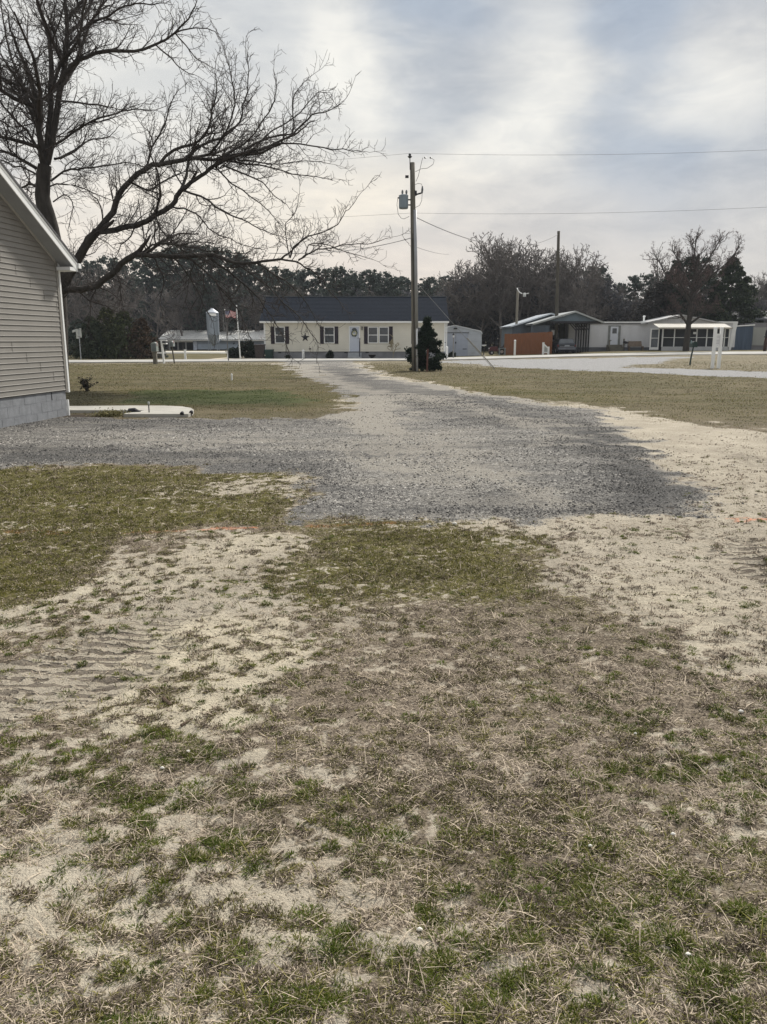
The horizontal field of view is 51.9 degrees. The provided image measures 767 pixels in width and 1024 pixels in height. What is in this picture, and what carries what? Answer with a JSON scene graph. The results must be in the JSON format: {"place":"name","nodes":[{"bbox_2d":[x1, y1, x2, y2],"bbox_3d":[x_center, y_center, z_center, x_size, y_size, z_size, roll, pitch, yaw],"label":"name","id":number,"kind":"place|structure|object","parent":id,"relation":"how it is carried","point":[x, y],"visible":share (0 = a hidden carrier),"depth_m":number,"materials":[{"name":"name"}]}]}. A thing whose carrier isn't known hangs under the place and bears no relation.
{"place":"outdoors","nodes":[
{"label":"outdoors","id":0,"kind":"place"},
{"bbox_2d":[69,405,193,416],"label":"path","id":1,"kind":"structure","parent":0,"point":[165,411],"depth_m":17.59,"materials":[{"name":"concrete"}]},
{"bbox_2d":[214,356,267,358],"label":"farm lane","id":2,"kind":"structure","parent":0,"point":[241,358],"depth_m":68.16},
{"bbox_2d":[254,344,265,357],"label":"wheelie bin","id":3,"kind":"object","parent":2,"relation":"on","point":[259,348],"visible":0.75,"depth_m":68.06,"materials":[{"name":"black plastic"}]},
{"bbox_2d":[0,394,756,529],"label":"loose gravel","id":4,"kind":"structure","parent":0,"point":[497,509],"depth_m":10.79,"materials":[{"name":"gravel"}]},
{"bbox_2d":[0,348,766,1023],"bbox_3d":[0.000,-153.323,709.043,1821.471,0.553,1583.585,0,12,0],"label":"ground","id":5,"kind":"structure","parent":0,"point":[360,380],"depth_m":4.52,"materials":[{"name":"sand"}]},
{"bbox_2d":[0,160,80,427],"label":"house","id":6,"kind":"structure","parent":5,"relation":"on","point":[37,256],"depth_m":15.41,"materials":[{"name":"plastic"}]},
{"bbox_2d":[67,272,85,343],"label":"bare tree","id":7,"kind":"object","parent":5,"relation":"on","point":[72,306],"visible":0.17,"depth_m":114.58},
{"bbox_2d":[67,269,97,323],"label":"bare tree","id":8,"kind":"object","parent":5,"relation":"on","point":[72,314],"visible":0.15,"depth_m":120.94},
{"bbox_2d":[68,319,99,357],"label":"evergreen tree","id":9,"kind":"object","parent":5,"relation":"on","point":[71,337],"visible":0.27,"depth_m":71.39,"materials":[{"name":"green plant"}]},
{"bbox_2d":[77,375,98,390],"bbox_3d":[-9.472,-4.062,25.074,0.568,0.573,0.647,3,13,14],"label":"shrub","id":10,"kind":"object","parent":5,"relation":"on","point":[86,386],"visible":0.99,"depth_m":25.06,"materials":[{"name":"green plant"}]},
{"bbox_2d":[69,260,107,322],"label":"pine tree","id":11,"kind":"object","parent":5,"relation":"on","point":[93,264],"visible":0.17,"depth_m":133.65,"materials":[{"name":"green plant"}]},
{"bbox_2d":[68,316,116,358],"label":"evergreen tree","id":12,"kind":"object","parent":5,"relation":"on","point":[95,331],"visible":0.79,"depth_m":68.12,"materials":[{"name":"green plant"}]},
{"bbox_2d":[71,265,121,323],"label":"bare tree","id":13,"kind":"object","parent":5,"relation":"on","point":[98,305],"visible":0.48,"depth_m":117.47,"materials":[{"name":"plant"}]},
{"bbox_2d":[82,307,126,358],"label":"evergreen tree","id":14,"kind":"object","parent":5,"relation":"on","point":[104,315],"visible":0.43,"depth_m":69.24,"materials":[{"name":"green plant"}]},
{"bbox_2d":[85,407,130,416],"bbox_3d":[-5.891,-2.139,16.889,0.987,0.231,0.591,0,12,0],"label":"garden plant","id":15,"kind":"object","parent":5,"relation":"on","point":[106,413],"visible":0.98,"depth_m":16.83,"materials":[{"name":"green plant"}]},
{"bbox_2d":[84,267,145,347],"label":"bare tree","id":16,"kind":"object","parent":5,"relation":"on","point":[123,301],"visible":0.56,"depth_m":113.42,"materials":[{"name":"wood"}]},
{"bbox_2d":[93,255,139,329],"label":"pine tree","id":17,"kind":"object","parent":5,"relation":"on","point":[102,259],"visible":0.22,"depth_m":128.18,"materials":[{"name":"green plant"}]},
{"bbox_2d":[92,310,150,358],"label":"evergreen tree","id":18,"kind":"object","parent":5,"relation":"on","point":[121,323],"visible":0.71,"depth_m":68.22,"materials":[{"name":"green plant"}]},
{"bbox_2d":[95,266,151,328],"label":"bare tree","id":19,"kind":"object","parent":5,"relation":"on","point":[132,310],"visible":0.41,"depth_m":120.65,"materials":[{"name":"plant"}]},
{"bbox_2d":[107,258,154,329],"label":"pine tree","id":20,"kind":"object","parent":5,"relation":"on","point":[136,273],"visible":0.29,"depth_m":129.20,"materials":[{"name":"green plant"}]},
{"bbox_2d":[116,318,160,358],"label":"evergreen tree","id":21,"kind":"object","parent":5,"relation":"on","point":[145,340],"visible":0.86,"depth_m":68.04,"materials":[{"name":"green plant"}]},
{"bbox_2d":[133,257,159,328],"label":"pine tree","id":22,"kind":"object","parent":5,"relation":"on","point":[144,267],"visible":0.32,"depth_m":142.74,"materials":[{"name":"green plant"}]},
{"bbox_2d":[151,342,158,363],"bbox_3d":[-15.454,-10.731,53.374,0.380,1.609,0.512,0,12,0],"label":"mailbox","id":23,"kind":"object","parent":5,"relation":"on","point":[154,347],"visible":0.94,"depth_m":53.23,"materials":[{"name":"grey wood"}]},
{"bbox_2d":[142,249,174,345],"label":"pine tree","id":24,"kind":"object","parent":5,"relation":"on","point":[154,278],"visible":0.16,"depth_m":143.17,"materials":[{"name":"green plant"}]},
{"bbox_2d":[138,286,181,340],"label":"bare tree","id":25,"kind":"object","parent":5,"relation":"on","point":[158,318],"visible":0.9,"depth_m":118.55,"materials":[{"name":"plant"}]},
{"bbox_2d":[151,247,200,329],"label":"pine tree","id":26,"kind":"object","parent":5,"relation":"on","point":[160,285],"visible":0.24,"depth_m":138.28,"materials":[{"name":"green plant"}]},
{"bbox_2d":[156,276,198,349],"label":"bare tree","id":27,"kind":"object","parent":5,"relation":"on","point":[178,315],"visible":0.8,"depth_m":125.35,"materials":[{"name":"plant"}]},
{"bbox_2d":[157,349,227,358],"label":"rail fence","id":28,"kind":"object","parent":5,"relation":"on","point":[184,353],"visible":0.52,"depth_m":66.63,"materials":[{"name":"wood"}]},
{"bbox_2d":[174,245,212,329],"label":"pine tree","id":29,"kind":"object","parent":5,"relation":"on","point":[182,270],"visible":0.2,"depth_m":135.36,"materials":[{"name":"green plant"}]},
{"bbox_2d":[172,264,228,330],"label":"bare tree","id":30,"kind":"object","parent":5,"relation":"on","point":[197,317],"visible":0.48,"depth_m":129.65,"materials":[{"name":"plant"}]},
{"bbox_2d":[0,0,412,383],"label":"bare tree","id":31,"kind":"object","parent":5,"relation":"on","point":[27,92],"visible":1,"depth_m":26.19,"materials":[{"name":"brown plant"}]},
{"bbox_2d":[159,330,263,349],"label":"barn","id":32,"kind":"structure","parent":5,"relation":"on","point":[194,340],"depth_m":125.54,"materials":[{"name":"metal"}]},
{"bbox_2d":[182,245,241,330],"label":"pine tree","id":33,"kind":"object","parent":5,"relation":"on","point":[205,295],"visible":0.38,"depth_m":129.37,"materials":[{"name":"green plant"}]},
{"bbox_2d":[206,308,221,350],"bbox_3d":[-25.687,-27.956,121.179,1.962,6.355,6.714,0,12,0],"label":"feed bin","id":34,"kind":"object","parent":5,"relation":"on","point":[214,313],"visible":0.92,"depth_m":118.13,"materials":[{"name":"metal"}]},
{"bbox_2d":[201,248,256,331],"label":"pine tree","id":35,"kind":"object","parent":5,"relation":"on","point":[230,327],"visible":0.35,"depth_m":129.60,"materials":[{"name":"green plant"}]},
{"bbox_2d":[210,279,250,335],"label":"bare tree","id":36,"kind":"object","parent":5,"relation":"on","point":[226,303],"visible":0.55,"depth_m":126.76,"materials":[{"name":"plant"}]},
{"bbox_2d":[225,347,242,357],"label":"round bush","id":37,"kind":"object","parent":5,"relation":"on","point":[233,352],"visible":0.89,"depth_m":68.74,"materials":[{"name":"green plant"}]},
{"bbox_2d":[233,337,255,357],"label":"round bush","id":38,"kind":"object","parent":5,"relation":"on","point":[246,347],"visible":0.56,"depth_m":69.46,"materials":[{"name":"green plant"}]},
{"bbox_2d":[232,256,259,327],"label":"pine tree","id":39,"kind":"object","parent":5,"relation":"on","point":[245,277],"visible":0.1,"depth_m":142.31,"materials":[{"name":"green plant"}]},
{"bbox_2d":[232,285,269,331],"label":"bare tree","id":40,"kind":"object","parent":5,"relation":"on","point":[253,320],"visible":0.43,"depth_m":129.34,"materials":[{"name":"plant"}]},
{"bbox_2d":[244,263,266,329],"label":"pine tree","id":41,"kind":"object","parent":5,"relation":"on","point":[250,282],"visible":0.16,"depth_m":142.91,"materials":[{"name":"green plant"}]},
{"bbox_2d":[67,285,445,348],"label":"undergrowth","id":42,"kind":"object","parent":5,"relation":"on","point":[148,298],"visible":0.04,"depth_m":135.99,"materials":[{"name":"plant"}]},
{"bbox_2d":[250,264,280,329],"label":"pine tree","id":43,"kind":"object","parent":5,"relation":"on","point":[271,287],"visible":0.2,"depth_m":139.49,"materials":[{"name":"green plant"}]},
{"bbox_2d":[267,266,302,295],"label":"pine tree","id":44,"kind":"object","parent":5,"relation":"on","point":[285,275],"visible":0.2,"depth_m":129.28,"materials":[{"name":"green plant"}]},
{"bbox_2d":[0,463,582,611],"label":"olive turf","id":45,"kind":"structure","parent":5,"relation":"on","point":[248,516],"depth_m":6.44,"materials":[{"name":"green plant"}]},
{"bbox_2d":[290,269,318,295],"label":"pine tree","id":46,"kind":"object","parent":5,"relation":"on","point":[302,276],"visible":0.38,"depth_m":139.82,"materials":[{"name":"green plant"}]},
{"bbox_2d":[308,268,331,295],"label":"pine tree","id":47,"kind":"object","parent":5,"relation":"on","point":[316,286],"visible":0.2,"depth_m":140.20,"materials":[{"name":"green plant"}]},
{"bbox_2d":[316,266,350,295],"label":"pine tree","id":48,"kind":"object","parent":5,"relation":"on","point":[331,281],"visible":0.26,"depth_m":128.70,"materials":[{"name":"green plant"}]},
{"bbox_2d":[332,268,362,295],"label":"pine tree","id":49,"kind":"object","parent":5,"relation":"on","point":[354,280],"visible":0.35,"depth_m":130.09,"materials":[{"name":"green plant"}]},
{"bbox_2d":[259,296,448,357],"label":"house","id":50,"kind":"structure","parent":5,"relation":"on","point":[375,321],"depth_m":69.47,"materials":[{"name":"beige"}]},
{"bbox_2d":[275,327,284,342],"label":"window","id":51,"kind":"structure","parent":50,"relation":"in","point":[278,339],"depth_m":69.25,"materials":[{"name":"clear glass"}]},
{"bbox_2d":[324,327,334,342],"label":"window","id":52,"kind":"structure","parent":50,"relation":"in","point":[331,336],"depth_m":69.25,"materials":[{"name":"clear glass"}]},
{"bbox_2d":[349,326,359,351],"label":"door","id":53,"kind":"structure","parent":50,"relation":"in","point":[353,341],"depth_m":69.34,"materials":[{"name":"white wood"}]},
{"bbox_2d":[368,327,377,342],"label":"window","id":54,"kind":"structure","parent":50,"relation":"in","point":[372,331],"depth_m":69.22,"materials":[{"name":"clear glass"}]},
{"bbox_2d":[379,327,388,342],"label":"window","id":55,"kind":"structure","parent":50,"relation":"in","point":[383,331],"depth_m":69.22,"materials":[{"name":"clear glass"}]},
{"bbox_2d":[356,269,383,295],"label":"pine tree","id":56,"kind":"object","parent":5,"relation":"on","point":[370,279],"visible":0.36,"depth_m":130.52,"materials":[{"name":"green plant"}]},
{"bbox_2d":[370,271,392,295],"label":"pine tree","id":57,"kind":"object","parent":5,"relation":"on","point":[386,275],"visible":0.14,"depth_m":135.65,"materials":[{"name":"green plant"}]},
{"bbox_2d":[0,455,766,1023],"bbox_3d":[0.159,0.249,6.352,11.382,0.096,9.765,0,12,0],"label":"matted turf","id":58,"kind":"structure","parent":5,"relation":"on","point":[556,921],"depth_m":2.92,"materials":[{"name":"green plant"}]},
{"bbox_2d":[0,432,766,1023],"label":"soil crumbs","id":59,"kind":"object","parent":5,"relation":"on","point":[396,748],"visible":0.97,"depth_m":3.39,"materials":[{"name":"soil"}]},
{"bbox_2d":[379,276,406,295],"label":"pine tree","id":60,"kind":"object","parent":5,"relation":"on","point":[392,286],"visible":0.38,"depth_m":130.75,"materials":[{"name":"green plant"}]},
{"bbox_2d":[397,153,433,370],"bbox_3d":[1.599,-12.449,40.315,1.868,10.944,0.489,0,12,0],"label":"utility pole","id":61,"kind":"object","parent":5,"relation":"on","point":[403,200],"visible":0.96,"depth_m":39.97,"materials":[{"name":"brown wood"}]},
{"bbox_2d":[404,315,447,370],"bbox_3d":[2.266,-8.780,41.521,2.385,3.056,2.006,0,12,0],"label":"evergreen bush","id":62,"kind":"object","parent":5,"relation":"on","point":[427,334],"visible":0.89,"depth_m":41.24,"materials":[{"name":"green plant"}]},
{"bbox_2d":[418,276,440,295],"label":"pine tree","id":63,"kind":"object","parent":5,"relation":"on","point":[427,283],"visible":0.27,"depth_m":131.30,"materials":[{"name":"green plant"}]},
{"bbox_2d":[433,260,484,326],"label":"bare tree","id":64,"kind":"object","parent":5,"relation":"on","point":[447,283],"visible":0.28,"depth_m":106.81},
{"bbox_2d":[436,260,488,338],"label":"bare tree","id":65,"kind":"object","parent":5,"relation":"on","point":[456,280],"visible":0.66,"depth_m":104.58,"materials":[{"name":"plant"}]},
{"bbox_2d":[445,325,481,355],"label":"metal shed","id":66,"kind":"structure","parent":5,"relation":"on","point":[463,346],"depth_m":78.15,"materials":[{"name":"grey metal"}]},
{"bbox_2d":[445,333,455,354],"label":"door","id":67,"kind":"structure","parent":66,"relation":"in","point":[449,335],"depth_m":78.17,"materials":[{"name":"white paint"}]},
{"bbox_2d":[455,333,467,355],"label":"door","id":68,"kind":"structure","parent":66,"relation":"in","point":[461,348],"depth_m":78.21,"materials":[{"name":"white paint"}]},
{"bbox_2d":[446,249,520,332],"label":"bare tree","id":69,"kind":"object","parent":5,"relation":"on","point":[482,296],"visible":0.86,"depth_m":101.26,"materials":[{"name":"plant"}]},
{"bbox_2d":[457,253,513,349],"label":"bare tree","id":70,"kind":"object","parent":5,"relation":"on","point":[482,264],"visible":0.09,"depth_m":108.34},
{"bbox_2d":[449,232,532,346],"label":"bare tree","id":71,"kind":"object","parent":5,"relation":"on","point":[499,310],"visible":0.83,"depth_m":100.50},
{"bbox_2d":[458,243,530,350],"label":"bare tree","id":72,"kind":"object","parent":5,"relation":"on","point":[493,288],"visible":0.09,"depth_m":106.26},
{"bbox_2d":[463,232,546,325],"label":"bare tree","id":73,"kind":"object","parent":5,"relation":"on","point":[504,243],"visible":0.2,"depth_m":105.03,"materials":[{"name":"plant"}]},
{"bbox_2d":[483,248,554,322],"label":"bare tree","id":74,"kind":"object","parent":5,"relation":"on","point":[510,309],"visible":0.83,"depth_m":101.16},
{"bbox_2d":[515,288,528,323],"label":"yard light","id":75,"kind":"object","parent":5,"relation":"on","point":[517,300],"visible":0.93,"depth_m":85.03,"materials":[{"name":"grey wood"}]},
{"bbox_2d":[497,239,555,318],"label":"bare tree","id":76,"kind":"object","parent":5,"relation":"on","point":[520,256],"visible":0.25,"depth_m":105.77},
{"bbox_2d":[504,332,552,354],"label":"board fence","id":77,"kind":"object","parent":5,"relation":"on","point":[523,339],"visible":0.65,"depth_m":79.67,"materials":[{"name":"brown wood"}]},
{"bbox_2d":[506,235,566,316],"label":"bare tree","id":78,"kind":"object","parent":5,"relation":"on","point":[533,257],"visible":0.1,"depth_m":108.00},
{"bbox_2d":[514,249,578,337],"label":"bare tree","id":79,"kind":"object","parent":5,"relation":"on","point":[537,274],"visible":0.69,"depth_m":101.70,"materials":[{"name":"plant"}]},
{"bbox_2d":[499,311,603,353],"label":"garage","id":80,"kind":"structure","parent":5,"relation":"on","point":[539,323],"depth_m":83.37,"materials":[{"name":"grey paint"}]},
{"bbox_2d":[521,250,587,336],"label":"bare tree","id":81,"kind":"object","parent":5,"relation":"on","point":[549,270],"visible":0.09,"depth_m":107.81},
{"bbox_2d":[551,231,559,352],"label":"utility pole","id":82,"kind":"object","parent":5,"relation":"on","point":[555,332],"visible":0.67,"depth_m":80.84,"materials":[{"name":"brown wood"}]},
{"bbox_2d":[552,339,575,353],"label":"car","id":83,"kind":"object","parent":5,"relation":"on","point":[566,345],"visible":0.81,"depth_m":78.89,"materials":[{"name":"paint"}]},
{"bbox_2d":[529,247,599,316],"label":"bare tree","id":84,"kind":"object","parent":5,"relation":"on","point":[562,273],"visible":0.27,"depth_m":103.25,"materials":[{"name":"plant"}]},
{"bbox_2d":[531,244,606,313],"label":"bare tree","id":85,"kind":"object","parent":5,"relation":"on","point":[578,260],"visible":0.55,"depth_m":100.91,"materials":[{"name":"plant"}]},
{"bbox_2d":[559,278,598,316],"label":"bare tree","id":86,"kind":"object","parent":5,"relation":"on","point":[579,302],"visible":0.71,"depth_m":96.19,"materials":[{"name":"plant"}]},
{"bbox_2d":[561,263,613,320],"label":"bare tree","id":87,"kind":"object","parent":5,"relation":"on","point":[594,289],"visible":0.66,"depth_m":99.00,"materials":[{"name":"plant"}]},
{"bbox_2d":[567,250,620,321],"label":"bare tree","id":88,"kind":"object","parent":5,"relation":"on","point":[600,265],"visible":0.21,"depth_m":107.13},
{"bbox_2d":[587,275,617,321],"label":"bare tree","id":89,"kind":"object","parent":5,"relation":"on","point":[598,304],"visible":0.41,"depth_m":105.05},
{"bbox_2d":[441,277,766,350],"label":"undergrowth","id":90,"kind":"object","parent":5,"relation":"on","point":[620,307],"visible":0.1,"depth_m":105.04,"materials":[{"name":"brown plant"}]},
{"bbox_2d":[618,291,648,321],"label":"bare tree","id":91,"kind":"object","parent":5,"relation":"on","point":[632,308],"visible":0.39,"depth_m":104.11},
{"bbox_2d":[622,273,647,301],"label":"pine tree","id":92,"kind":"object","parent":5,"relation":"on","point":[634,279],"visible":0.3,"depth_m":113.25,"materials":[{"name":"green plant"}]},
{"bbox_2d":[637,273,658,299],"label":"pine tree","id":93,"kind":"object","parent":5,"relation":"on","point":[649,284],"visible":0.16,"depth_m":115.14,"materials":[{"name":"green plant"}]},
{"bbox_2d":[559,314,737,351],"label":"mobile home","id":94,"kind":"object","parent":5,"relation":"on","point":[660,334],"visible":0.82,"depth_m":85.53,"materials":[{"name":"white metal"}]},
{"bbox_2d":[607,326,620,344],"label":"door","id":95,"kind":"structure","parent":94,"relation":"in","point":[614,332],"depth_m":85.81,"materials":[{"name":"white"}]},
{"bbox_2d":[649,329,659,349],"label":"screen door","id":96,"kind":"structure","parent":94,"relation":"in","point":[654,333],"depth_m":82.86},
{"bbox_2d":[637,242,667,303],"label":"bare tree","id":97,"kind":"object","parent":5,"relation":"on","point":[654,281],"visible":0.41,"depth_m":95.86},
{"bbox_2d":[630,279,683,321],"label":"pine tree","id":98,"kind":"object","parent":5,"relation":"on","point":[659,291],"visible":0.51,"depth_m":92.03,"materials":[{"name":"green plant"}]},
{"bbox_2d":[647,260,700,319],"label":"cedar tree","id":99,"kind":"object","parent":5,"relation":"on","point":[682,301],"visible":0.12,"depth_m":92.63,"materials":[{"name":"green plant"}]},
{"bbox_2d":[640,225,744,350],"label":"budding tree","id":100,"kind":"object","parent":5,"relation":"on","point":[692,295],"visible":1,"depth_m":77.16,"materials":[{"name":"brown plant"}]},
{"bbox_2d":[675,253,721,320],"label":"pine tree","id":101,"kind":"object","parent":5,"relation":"on","point":[686,261],"visible":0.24,"depth_m":93.97,"materials":[{"name":"green plant"}]},
{"bbox_2d":[710,327,723,367],"bbox_3d":[19.112,-9.358,45.194,0.527,2.415,0.140,0,12,0],"label":"yard sign","id":102,"kind":"object","parent":5,"relation":"on","point":[717,341],"visible":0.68,"depth_m":45.11,"materials":[{"name":"plastic"}]},
{"bbox_2d":[696,256,766,324],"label":"cedar tree","id":103,"kind":"object","parent":5,"relation":"on","point":[741,290],"visible":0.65,"depth_m":93.04,"materials":[{"name":"green plant"}]},
{"bbox_2d":[717,311,766,349],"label":"house","id":104,"kind":"structure","parent":5,"relation":"on","point":[759,331],"depth_m":88.92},
{"bbox_2d":[752,327,765,344],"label":"garage door","id":105,"kind":"structure","parent":104,"relation":"in","point":[758,338],"depth_m":88.81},
{"bbox_2d":[734,324,754,349],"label":"tool shed","id":106,"kind":"structure","parent":5,"relation":"on","point":[743,337],"depth_m":87.86,"materials":[{"name":"blue metal"}]},
{"bbox_2d":[0,0,766,300],"label":"sky","id":107,"kind":"structure","parent":0,"point":[534,89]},
{"bbox_2d":[66,361,766,454],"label":"meadow grass","id":108,"kind":"structure","parent":0,"point":[485,388],"depth_m":27.63,"materials":[{"name":"plant"}]},
{"bbox_2d":[69,351,766,362],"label":"road","id":109,"kind":"structure","parent":0,"point":[450,358],"depth_m":65.92,"materials":[{"name":"asphalt"}]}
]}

